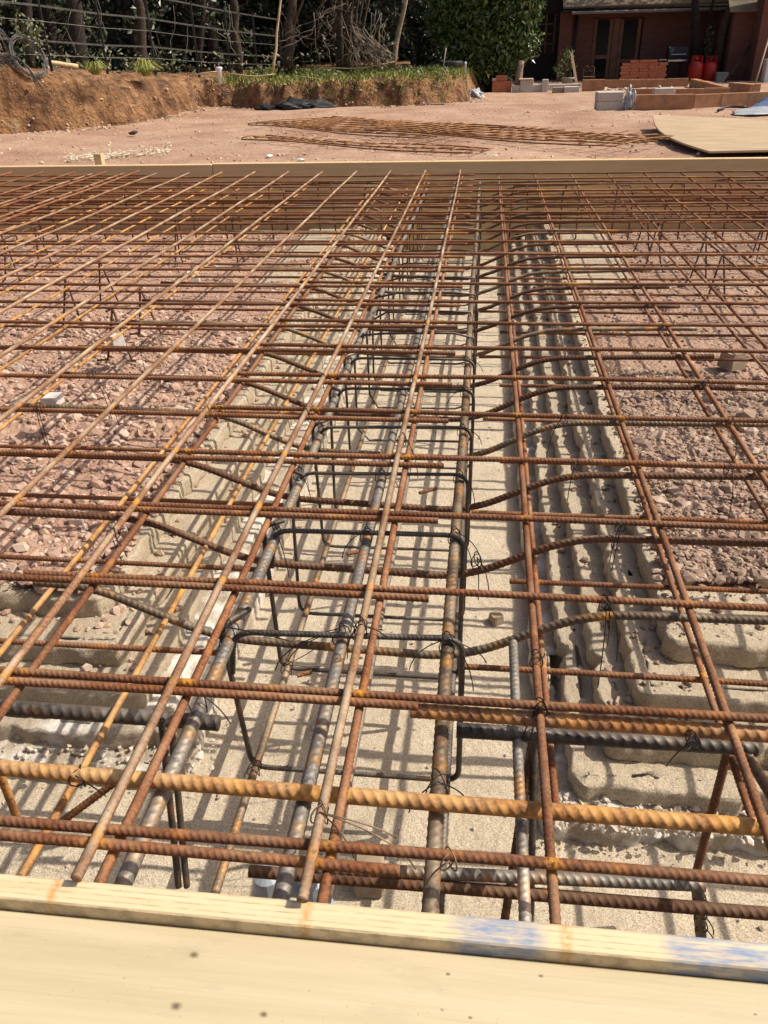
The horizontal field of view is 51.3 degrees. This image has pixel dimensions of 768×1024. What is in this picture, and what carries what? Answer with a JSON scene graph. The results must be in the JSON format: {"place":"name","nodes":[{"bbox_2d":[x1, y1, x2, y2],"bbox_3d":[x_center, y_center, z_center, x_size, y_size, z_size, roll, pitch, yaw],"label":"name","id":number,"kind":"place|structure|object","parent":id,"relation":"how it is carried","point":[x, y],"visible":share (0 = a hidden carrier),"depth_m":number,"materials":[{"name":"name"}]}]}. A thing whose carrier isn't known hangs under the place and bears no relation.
{"place":"outdoors","nodes":[
{"label":"outdoors","id":0,"kind":"place"},
{"bbox_2d":[0,56,491,133],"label":"earth bank","id":1,"kind":"structure","parent":0,"point":[17,101],"depth_m":14.06,"materials":[{"name":"orange soil"}]},
{"bbox_2d":[14,0,35,68],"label":"bare tree","id":2,"kind":"object","parent":1,"relation":"on","point":[27,13],"visible":0.46,"depth_m":16.14,"materials":[{"name":"brown plant"}]},
{"bbox_2d":[0,0,50,64],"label":"leafy shrub","id":3,"kind":"object","parent":1,"relation":"on","point":[27,33],"visible":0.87,"depth_m":11.69,"materials":[{"name":"green plant"}]},
{"bbox_2d":[0,0,65,68],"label":"evergreen tree","id":4,"kind":"object","parent":1,"relation":"on","point":[8,27],"visible":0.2,"depth_m":21.89,"materials":[{"name":"green plant"}]},
{"bbox_2d":[0,0,98,68],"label":"evergreen tree","id":5,"kind":"object","parent":1,"relation":"on","point":[49,15],"visible":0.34,"depth_m":18.54,"materials":[{"name":"green plant"}]},
{"bbox_2d":[65,0,87,69],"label":"bare tree","id":6,"kind":"object","parent":1,"relation":"on","point":[75,19],"visible":0.74,"depth_m":17.78,"materials":[{"name":"brown plant"}]},
{"bbox_2d":[32,0,121,69],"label":"evergreen tree","id":7,"kind":"object","parent":1,"relation":"on","point":[85,2],"visible":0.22,"depth_m":22.28,"materials":[{"name":"green plant"}]},
{"bbox_2d":[86,0,187,72],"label":"evergreen tree","id":8,"kind":"object","parent":1,"relation":"on","point":[127,8],"visible":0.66,"depth_m":20.02,"materials":[{"name":"green plant"}]},
{"bbox_2d":[0,0,281,77],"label":"metal fence","id":9,"kind":"object","parent":1,"relation":"on","point":[97,13],"visible":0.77,"depth_m":14.86,"materials":[{"name":"metal"}]},
{"bbox_2d":[134,0,147,61],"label":"bare tree","id":10,"kind":"object","parent":1,"relation":"on","point":[141,25],"visible":0.72,"depth_m":17.66,"materials":[{"name":"brown plant"}]},
{"bbox_2d":[0,38,312,75],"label":"undergrowth","id":11,"kind":"object","parent":1,"relation":"on","point":[138,52],"visible":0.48,"depth_m":17.00,"materials":[{"name":"green plant"}]},
{"bbox_2d":[129,0,216,70],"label":"evergreen tree","id":12,"kind":"object","parent":1,"relation":"on","point":[180,40],"visible":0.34,"depth_m":22.59,"materials":[{"name":"green plant"}]},
{"bbox_2d":[151,0,260,72],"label":"evergreen tree","id":13,"kind":"object","parent":1,"relation":"on","point":[211,35],"visible":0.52,"depth_m":20.83,"materials":[{"name":"green plant"}]},
{"bbox_2d":[196,0,218,73],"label":"bare tree","id":14,"kind":"object","parent":1,"relation":"on","point":[204,15],"visible":0.8,"depth_m":18.00,"materials":[{"name":"brown plant"}]},
{"bbox_2d":[230,0,247,73],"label":"bare tree","id":15,"kind":"object","parent":1,"relation":"on","point":[235,21],"visible":0.85,"depth_m":18.39,"materials":[{"name":"brown plant"}]},
{"bbox_2d":[216,0,297,69],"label":"evergreen tree","id":16,"kind":"object","parent":1,"relation":"on","point":[248,8],"visible":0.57,"depth_m":22.55,"materials":[{"name":"green plant"}]},
{"bbox_2d":[276,0,303,74],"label":"tree","id":17,"kind":"object","parent":1,"relation":"on","point":[291,17],"visible":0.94,"depth_m":16.61,"materials":[{"name":"brown plant"}]},
{"bbox_2d":[282,0,333,65],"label":"evergreen tree","id":18,"kind":"object","parent":1,"relation":"on","point":[306,14],"visible":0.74,"depth_m":23.47,"materials":[{"name":"brown plant"}]},
{"bbox_2d":[278,0,351,66],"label":"bare shrub","id":19,"kind":"object","parent":1,"relation":"on","point":[315,30],"visible":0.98,"depth_m":16.33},
{"bbox_2d":[293,0,377,65],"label":"evergreen tree","id":20,"kind":"object","parent":1,"relation":"on","point":[328,3],"visible":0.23,"depth_m":23.86,"materials":[{"name":"brown plant"}]},
{"bbox_2d":[211,63,476,105],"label":"grass","id":21,"kind":"structure","parent":1,"relation":"on","point":[359,75],"depth_m":15.73,"materials":[{"name":"plant"}]},
{"bbox_2d":[311,0,376,73],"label":"coppiced tree","id":22,"kind":"object","parent":1,"relation":"on","point":[341,52],"visible":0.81,"depth_m":16.65,"materials":[{"name":"brown plant"}]},
{"bbox_2d":[341,10,397,68],"bbox_3d":[-0.277,-9.616,16.284,1.180,1.037,0.841,2,30,6],"label":"brushwood","id":23,"kind":"object","parent":1,"relation":"on","point":[365,45],"visible":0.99,"depth_m":16.16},
{"bbox_2d":[333,0,436,63],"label":"evergreen tree","id":24,"kind":"object","parent":1,"relation":"on","point":[383,17],"visible":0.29,"depth_m":21.92,"materials":[{"name":"green plant"}]},
{"bbox_2d":[361,0,415,65],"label":"evergreen tree","id":25,"kind":"object","parent":1,"relation":"on","point":[387,35],"visible":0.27,"depth_m":21.47,"materials":[{"name":"brown plant"}]},
{"bbox_2d":[0,255,767,943],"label":"trench floor","id":26,"kind":"structure","parent":0,"point":[392,741],"depth_m":1.47,"materials":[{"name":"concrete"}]},
{"bbox_2d":[0,224,401,791],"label":"concrete steps","id":27,"kind":"structure","parent":26,"relation":"on","point":[79,735],"depth_m":1.63,"materials":[{"name":"beige concrete"}]},
{"bbox_2d":[0,227,379,701],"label":"spilt stone","id":28,"kind":"object","parent":27,"relation":"on","point":[116,611],"visible":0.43,"depth_m":1.61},
{"bbox_2d":[253,865,335,903],"bbox_3d":[-0.131,0.541,1.133,0.128,0.090,0.062,2,30,6],"label":"plastic spacer","id":29,"kind":"object","parent":26,"relation":"on","point":[263,888],"visible":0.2,"depth_m":1.10,"materials":[{"name":"plastic"}]},
{"bbox_2d":[114,181,537,921],"bbox_3d":[0.177,-0.630,2.696,0.475,0.337,4.476,2,30,6],"label":"beam cage","id":30,"kind":"object","parent":26,"relation":"on","point":[450,641],"visible":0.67,"depth_m":1.23,"materials":[{"name":"grey metal"}]},
{"bbox_2d":[0,170,767,924],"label":"steel mesh","id":31,"kind":"object","parent":30,"relation":"on","point":[334,846],"visible":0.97,"depth_m":1.22,"materials":[{"name":"metal"}]},
{"bbox_2d":[0,776,114,819],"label":"bar chair","id":32,"kind":"object","parent":31,"relation":"on","point":[5,788],"visible":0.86,"depth_m":0.94,"materials":[{"name":"orange metal"}]},
{"bbox_2d":[0,759,762,836],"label":"steel bar","id":33,"kind":"object","parent":31,"relation":"on","point":[684,821],"visible":0.94,"depth_m":0.80,"materials":[{"name":"brown metal"}]},
{"bbox_2d":[17,197,767,202],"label":"edge bar","id":34,"kind":"object","parent":31,"relation":"attached to","point":[491,199],"visible":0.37,"depth_m":4.02,"materials":[{"name":"metal"}]},
{"bbox_2d":[21,403,767,455],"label":"cranked bar","id":35,"kind":"object","parent":31,"relation":"on","point":[486,451],"visible":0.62,"depth_m":1.64,"materials":[{"name":"brown metal"}]},
{"bbox_2d":[33,582,767,658],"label":"cranked bar","id":36,"kind":"object","parent":31,"relation":"on","point":[480,649],"visible":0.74,"depth_m":1.12,"materials":[{"name":"brown metal"}]},
{"bbox_2d":[508,639,531,921],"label":"steel bar","id":37,"kind":"object","parent":31,"relation":"attached to","point":[523,893],"visible":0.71,"depth_m":0.83,"materials":[{"name":"metal"}]},
{"bbox_2d":[410,703,767,742],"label":"steel bar","id":38,"kind":"object","parent":31,"relation":"on","point":[644,726],"visible":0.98,"depth_m":0.87,"materials":[{"name":"metal"}]},
{"bbox_2d":[456,722,759,756],"bbox_3d":[0.247,0.256,0.901,0.331,0.021,0.019,2,30,6],"label":"steel bar","id":39,"kind":"object","parent":31,"relation":"attached to","point":[493,732],"visible":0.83,"depth_m":0.89,"materials":[{"name":"metal"}]},
{"bbox_2d":[0,216,767,220],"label":"edge bar","id":40,"kind":"object","parent":30,"relation":"attached to","point":[441,218],"visible":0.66,"depth_m":3.95,"materials":[{"name":"metal"}]},
{"bbox_2d":[0,210,767,214],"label":"edge bar","id":41,"kind":"object","parent":30,"relation":"attached to","point":[311,211],"visible":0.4,"depth_m":3.85,"materials":[{"name":"metal"}]},
{"bbox_2d":[7,190,761,193],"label":"edge bar","id":42,"kind":"object","parent":30,"relation":"attached to","point":[338,190],"visible":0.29,"depth_m":4.41,"materials":[{"name":"metal"}]},
{"bbox_2d":[5,200,767,204],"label":"edge bar","id":43,"kind":"object","parent":30,"relation":"attached to","point":[412,202],"visible":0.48,"depth_m":4.43,"materials":[{"name":"metal"}]},
{"bbox_2d":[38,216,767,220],"bbox_3d":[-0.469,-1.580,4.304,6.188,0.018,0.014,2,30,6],"label":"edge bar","id":44,"kind":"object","parent":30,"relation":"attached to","point":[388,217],"visible":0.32,"depth_m":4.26,"materials":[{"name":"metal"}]},
{"bbox_2d":[105,179,767,185],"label":"edge bar","id":45,"kind":"object","parent":30,"relation":"attached to","point":[737,180],"visible":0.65,"depth_m":4.54,"materials":[{"name":"metal"}]},
{"bbox_2d":[314,865,705,891],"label":"steel bar","id":46,"kind":"object","parent":30,"relation":"attached to","point":[536,877],"visible":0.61,"depth_m":0.80,"materials":[{"name":"metal"}]},
{"bbox_2d":[248,864,767,920],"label":"steel bar","id":47,"kind":"object","parent":46,"relation":"attached to","point":[681,906],"visible":0.88,"depth_m":0.80,"materials":[{"name":"metal"}]},
{"bbox_2d":[691,892,713,938],"bbox_3d":[0.348,0.444,0.868,0.029,0.204,0.098,25,39,38],"label":"hanging rod","id":48,"kind":"object","parent":46,"relation":"hanging from","point":[700,925],"visible":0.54,"depth_m":0.86,"materials":[{"name":"black metal"}]},
{"bbox_2d":[500,742,530,919],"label":"steel bar","id":49,"kind":"object","parent":30,"relation":"attached to","point":[506,909],"visible":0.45,"depth_m":0.98,"materials":[{"name":"metal"}]},
{"bbox_2d":[461,184,767,817],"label":"steel mesh","id":50,"kind":"object","parent":30,"relation":"attached to","point":[703,679],"visible":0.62,"depth_m":1.74,"materials":[{"name":"brown metal"}]},
{"bbox_2d":[354,854,384,897],"bbox_3d":[-0.022,0.536,1.182,0.044,0.050,0.045,-1,30,1],"label":"timber block","id":51,"kind":"object","parent":26,"relation":"on","point":[362,892],"depth_m":1.17,"materials":[{"name":"wood"}]},
{"bbox_2d":[0,317,767,935],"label":"concrete crumbs","id":52,"kind":"object","parent":26,"relation":"on","point":[198,755],"visible":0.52,"depth_m":1.27,"materials":[{"name":"concrete"}]},
{"bbox_2d":[502,219,767,856],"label":"concrete steps","id":53,"kind":"structure","parent":26,"relation":"on","point":[588,775],"depth_m":1.48,"materials":[{"name":"beige concrete"}]},
{"bbox_2d":[522,227,767,720],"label":"spilt stone","id":54,"kind":"object","parent":53,"relation":"on","point":[653,627],"visible":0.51,"depth_m":1.50,"materials":[{"name":"gravel"}]},
{"bbox_2d":[692,710,767,868],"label":"bar chair","id":55,"kind":"object","parent":26,"relation":"on","point":[759,775],"visible":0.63,"depth_m":0.98,"materials":[{"name":"metal"}]},
{"bbox_2d":[0,874,767,983],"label":"formwork board","id":56,"kind":"object","parent":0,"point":[733,960],"visible":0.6,"depth_m":0.66,"materials":[{"name":"beige wood"}]},
{"bbox_2d":[0,910,767,1023],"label":"plank","id":57,"kind":"object","parent":56,"relation":"on","point":[55,969],"visible":1,"depth_m":0.63,"materials":[{"name":"beige wood"}]},
{"bbox_2d":[0,54,767,165],"bbox_3d":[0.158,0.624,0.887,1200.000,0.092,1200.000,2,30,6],"label":"ground","id":58,"kind":"structure","parent":0,"point":[567,105],"depth_m":10.63,"materials":[{"name":"brown soil"}]},
{"bbox_2d":[63,143,172,161],"bbox_3d":[-2.997,-4.082,9.075,1.212,0.018,1.509,-9,31,-13],"label":"lime powder","id":59,"kind":"object","parent":58,"relation":"on","point":[113,153],"visible":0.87,"depth_m":8.94,"materials":[{"name":"white"}]},
{"bbox_2d":[0,227,334,573],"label":"gravel bed","id":60,"kind":"object","parent":58,"relation":"on","point":[67,463],"visible":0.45,"depth_m":2.97,"materials":[{"name":"gravel"}]},
{"bbox_2d":[53,257,118,328],"bbox_3d":[-1.161,-0.868,3.159,0.181,0.191,0.420,2,30,6],"label":"bar chair","id":61,"kind":"object","parent":60,"relation":"on","point":[64,295],"visible":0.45,"depth_m":3.05,"materials":[{"name":"metal"}]},
{"bbox_2d":[0,188,426,875],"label":"steel mesh","id":62,"kind":"object","parent":61,"relation":"on","point":[102,732],"visible":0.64,"depth_m":2.16,"materials":[{"name":"brown metal"}]},
{"bbox_2d":[0,699,220,731],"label":"steel bar","id":63,"kind":"object","parent":62,"relation":"on","point":[100,714],"visible":0.77,"depth_m":1.01,"materials":[{"name":"metal"}]},
{"bbox_2d":[0,169,473,902],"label":"steel mesh","id":64,"kind":"object","parent":62,"relation":"on","point":[310,861],"visible":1,"depth_m":1.58,"materials":[{"name":"metal"}]},
{"bbox_2d":[0,170,147,230],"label":"steel mesh","id":65,"kind":"object","parent":64,"relation":"on","point":[45,191],"visible":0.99,"depth_m":4.22,"materials":[{"name":"metal"}]},
{"bbox_2d":[0,508,767,578],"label":"cranked bar","id":66,"kind":"object","parent":62,"relation":"on","point":[537,550],"visible":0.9,"depth_m":1.29,"materials":[{"name":"metal"}]},
{"bbox_2d":[0,454,767,512],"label":"cranked bar","id":67,"kind":"object","parent":62,"relation":"on","point":[515,492],"visible":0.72,"depth_m":1.46,"materials":[{"name":"metal"}]},
{"bbox_2d":[48,371,734,421],"bbox_3d":[-0.016,-0.259,1.828,1.556,0.106,0.016,2,30,6],"label":"cranked bar","id":68,"kind":"object","parent":62,"relation":"on","point":[524,397],"visible":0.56,"depth_m":1.78,"materials":[{"name":"metal"}]},
{"bbox_2d":[78,345,713,387],"bbox_3d":[-0.002,-0.357,1.998,1.576,0.103,0.014,2,30,6],"label":"cranked bar","id":69,"kind":"object","parent":62,"relation":"on","point":[541,360],"visible":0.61,"depth_m":1.94,"materials":[{"name":"metal"}]},
{"bbox_2d":[122,320,696,357],"bbox_3d":[0.040,-0.467,2.180,1.554,0.100,0.013,2,30,6],"label":"cranked bar","id":70,"kind":"object","parent":62,"relation":"on","point":[516,339],"visible":0.58,"depth_m":2.15,"materials":[{"name":"brown metal"}]},
{"bbox_2d":[142,299,679,333],"bbox_3d":[0.053,-0.575,2.362,1.577,0.099,0.014,2,30,6],"label":"cranked bar","id":71,"kind":"object","parent":62,"relation":"on","point":[522,313],"visible":0.62,"depth_m":2.34,"materials":[{"name":"metal"}]},
{"bbox_2d":[160,281,669,313],"bbox_3d":[0.073,-0.679,2.543,1.607,0.100,0.015,2,30,6],"label":"cranked bar","id":72,"kind":"object","parent":62,"relation":"on","point":[514,295],"visible":0.58,"depth_m":2.50,"materials":[{"name":"metal"}]},
{"bbox_2d":[204,267,651,296],"bbox_3d":[0.126,-0.782,2.721,1.511,0.100,0.013,2,30,6],"label":"cranked bar","id":73,"kind":"object","parent":62,"relation":"on","point":[509,280],"visible":0.53,"depth_m":2.70,"materials":[{"name":"brown metal"}]},
{"bbox_2d":[221,253,637,279],"bbox_3d":[0.144,-0.890,2.901,1.499,0.096,0.012,2,30,6],"label":"cranked bar","id":74,"kind":"object","parent":62,"relation":"on","point":[495,270],"visible":0.59,"depth_m":2.89,"materials":[{"name":"metal"}]},
{"bbox_2d":[226,241,633,265],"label":"cranked bar","id":75,"kind":"object","parent":62,"relation":"on","point":[490,260],"visible":0.54,"depth_m":3.07,"materials":[{"name":"metal"}]},
{"bbox_2d":[228,230,632,251],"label":"cranked bar","id":76,"kind":"object","parent":62,"relation":"on","point":[482,250],"visible":0.52,"depth_m":3.24,"materials":[{"name":"brown metal"}]},
{"bbox_2d":[262,212,611,234],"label":"cranked bar","id":77,"kind":"object","parent":62,"relation":"on","point":[490,227],"visible":0.39,"depth_m":3.60,"materials":[{"name":"metal"}]},
{"bbox_2d":[260,220,616,245],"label":"cranked bar","id":78,"kind":"object","parent":62,"relation":"on","point":[389,237],"visible":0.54,"depth_m":3.42,"materials":[{"name":"metal"}]},
{"bbox_2d":[275,204,603,225],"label":"cranked bar","id":79,"kind":"object","parent":62,"relation":"on","point":[492,218],"visible":0.48,"depth_m":3.80,"materials":[{"name":"brown metal"}]},
{"bbox_2d":[0,164,219,230],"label":"formwork board","id":80,"kind":"object","parent":60,"relation":"on","point":[169,170],"visible":0.48,"depth_m":4.86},
{"bbox_2d":[0,311,282,594],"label":"crushed stone","id":81,"kind":"object","parent":60,"relation":"on","point":[10,524],"visible":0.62,"depth_m":2.21,"materials":[{"name":"gravel"}]},
{"bbox_2d":[0,65,493,134],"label":"earth clods","id":82,"kind":"object","parent":58,"relation":"on","point":[152,120],"visible":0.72,"depth_m":14.63,"materials":[{"name":"soil"}]},
{"bbox_2d":[254,98,336,110],"bbox_3d":[-1.692,-7.731,15.188,1.617,0.214,0.644,-3,30,-2],"label":"plastic sheet","id":83,"kind":"object","parent":58,"relation":"on","point":[293,104],"visible":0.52,"depth_m":15.09,"materials":[{"name":"plastic"}]},
{"bbox_2d":[0,0,613,69],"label":"wood","id":84,"kind":"object","parent":58,"relation":"on","point":[268,24],"visible":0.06,"depth_m":26.54,"materials":[{"name":"brown plant"}]},
{"bbox_2d":[241,135,493,153],"bbox_3d":[-0.303,-4.146,8.999,3.361,0.057,0.434,21,37,33],"label":"steel mesh","id":85,"kind":"object","parent":58,"relation":"on","point":[328,142],"visible":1,"depth_m":8.86,"materials":[{"name":"metal"}]},
{"bbox_2d":[0,97,742,165],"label":"site stones","id":86,"kind":"object","parent":58,"relation":"on","point":[278,154],"visible":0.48,"depth_m":10.09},
{"bbox_2d":[248,116,505,138],"bbox_3d":[-0.169,-5.297,10.973,1.614,0.058,3.653,-26,38,-35],"label":"steel mesh","id":87,"kind":"object","parent":58,"relation":"on","point":[326,123],"visible":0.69,"depth_m":11.15,"materials":[{"name":"metal"}]},
{"bbox_2d":[364,122,674,146],"bbox_3d":[1.451,-4.439,9.356,1.214,0.058,3.652,-27,39,-37],"label":"steel mesh","id":88,"kind":"object","parent":87,"relation":"on","point":[438,129],"visible":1,"depth_m":9.14,"materials":[{"name":"metal"}]},
{"bbox_2d":[384,0,457,66],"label":"dark shrub","id":89,"kind":"object","parent":58,"relation":"on","point":[424,47],"visible":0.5,"depth_m":19.61,"materials":[{"name":"green plant"}]},
{"bbox_2d":[415,0,546,91],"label":"laurel bush","id":90,"kind":"object","parent":58,"relation":"on","point":[451,22],"visible":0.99,"depth_m":18.25,"materials":[{"name":"green plant"}]},
{"bbox_2d":[212,157,767,233],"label":"formwork board","id":91,"kind":"object","parent":58,"relation":"on","point":[337,168],"visible":0.45,"depth_m":4.60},
{"bbox_2d":[499,0,767,80],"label":"brick house","id":92,"kind":"structure","parent":58,"relation":"on","point":[606,43],"depth_m":22.99,"materials":[{"name":"brick"}]},
{"bbox_2d":[535,14,556,53],"bbox_3d":[4.921,-14.550,24.349,0.575,1.035,0.080,2,30,6],"label":"window","id":93,"kind":"structure","parent":92,"relation":"in","point":[547,26],"depth_m":24.34,"materials":[{"name":"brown wood"}]},
{"bbox_2d":[589,18,613,79],"bbox_3d":[6.367,-13.324,23.543,0.545,2.044,0.050,2,30,6],"label":"door","id":94,"kind":"structure","parent":92,"relation":"in","point":[603,28],"depth_m":23.39,"materials":[{"name":"brown wood"}]},
{"bbox_2d":[615,18,641,78],"bbox_3d":[7.112,-13.272,23.440,0.629,2.025,0.112,2,30,6],"label":"door","id":95,"kind":"structure","parent":92,"relation":"in","point":[630,29],"depth_m":23.24,"materials":[{"name":"brown wood"}]},
{"bbox_2d":[605,78,688,88],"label":"wall","id":96,"kind":"structure","parent":58,"relation":"on","point":[668,82],"depth_m":19.14,"materials":[{"name":"wood"}]},
{"bbox_2d":[560,228,767,588],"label":"gravel bed","id":97,"kind":"object","parent":58,"relation":"on","point":[646,341],"visible":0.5,"depth_m":2.88,"materials":[{"name":"gravel"}]},
{"bbox_2d":[602,366,767,588],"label":"crushed stone","id":98,"kind":"object","parent":97,"relation":"on","point":[750,572],"visible":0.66,"depth_m":1.83,"materials":[{"name":"gravel"}]},
{"bbox_2d":[716,348,745,370],"bbox_3d":[1.083,-0.475,2.486,0.065,0.049,0.065,-13,32,-18],"label":"concrete spacer","id":99,"kind":"object","parent":97,"relation":"on","point":[731,365],"visible":0.57,"depth_m":2.46,"materials":[{"name":"concrete"}]},
{"bbox_2d":[634,94,693,110],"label":"wall","id":100,"kind":"structure","parent":58,"relation":"on","point":[645,102],"depth_m":12.90,"materials":[{"name":"wood"}]},
{"bbox_2d":[657,46,687,78],"bbox_3d":[7.936,-12.203,22.169,0.735,1.217,0.482,2,30,6],"label":"barbecue","id":101,"kind":"object","parent":58,"relation":"on","point":[676,54],"visible":0.79,"depth_m":21.85,"materials":[{"name":"black metal"}]},
{"bbox_2d":[631,88,729,94],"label":"wall","id":102,"kind":"structure","parent":58,"relation":"on","point":[692,91],"depth_m":14.49,"materials":[{"name":"wood"}]},
{"bbox_2d":[689,0,699,63],"bbox_3d":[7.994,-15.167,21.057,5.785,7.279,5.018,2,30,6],"label":"post","id":103,"kind":"object","parent":58,"relation":"on","point":[695,41],"visible":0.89,"depth_m":21.91,"materials":[{"name":"brown wood"}]},
{"bbox_2d":[653,115,767,152],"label":"plywood sheet","id":104,"kind":"object","parent":58,"relation":"on","point":[718,135],"visible":0.99,"depth_m":8.78,"materials":[{"name":"wood"}]},
{"bbox_2d":[714,3,731,71],"bbox_3d":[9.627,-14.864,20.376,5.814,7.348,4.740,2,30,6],"label":"garden tree","id":105,"kind":"object","parent":58,"relation":"on","point":[720,41],"visible":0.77,"depth_m":21.61,"materials":[{"name":"brown plant"}]},
{"bbox_2d":[692,91,767,107],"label":"wall","id":106,"kind":"structure","parent":58,"relation":"on","point":[748,99],"depth_m":13.05,"materials":[{"name":"wood"}]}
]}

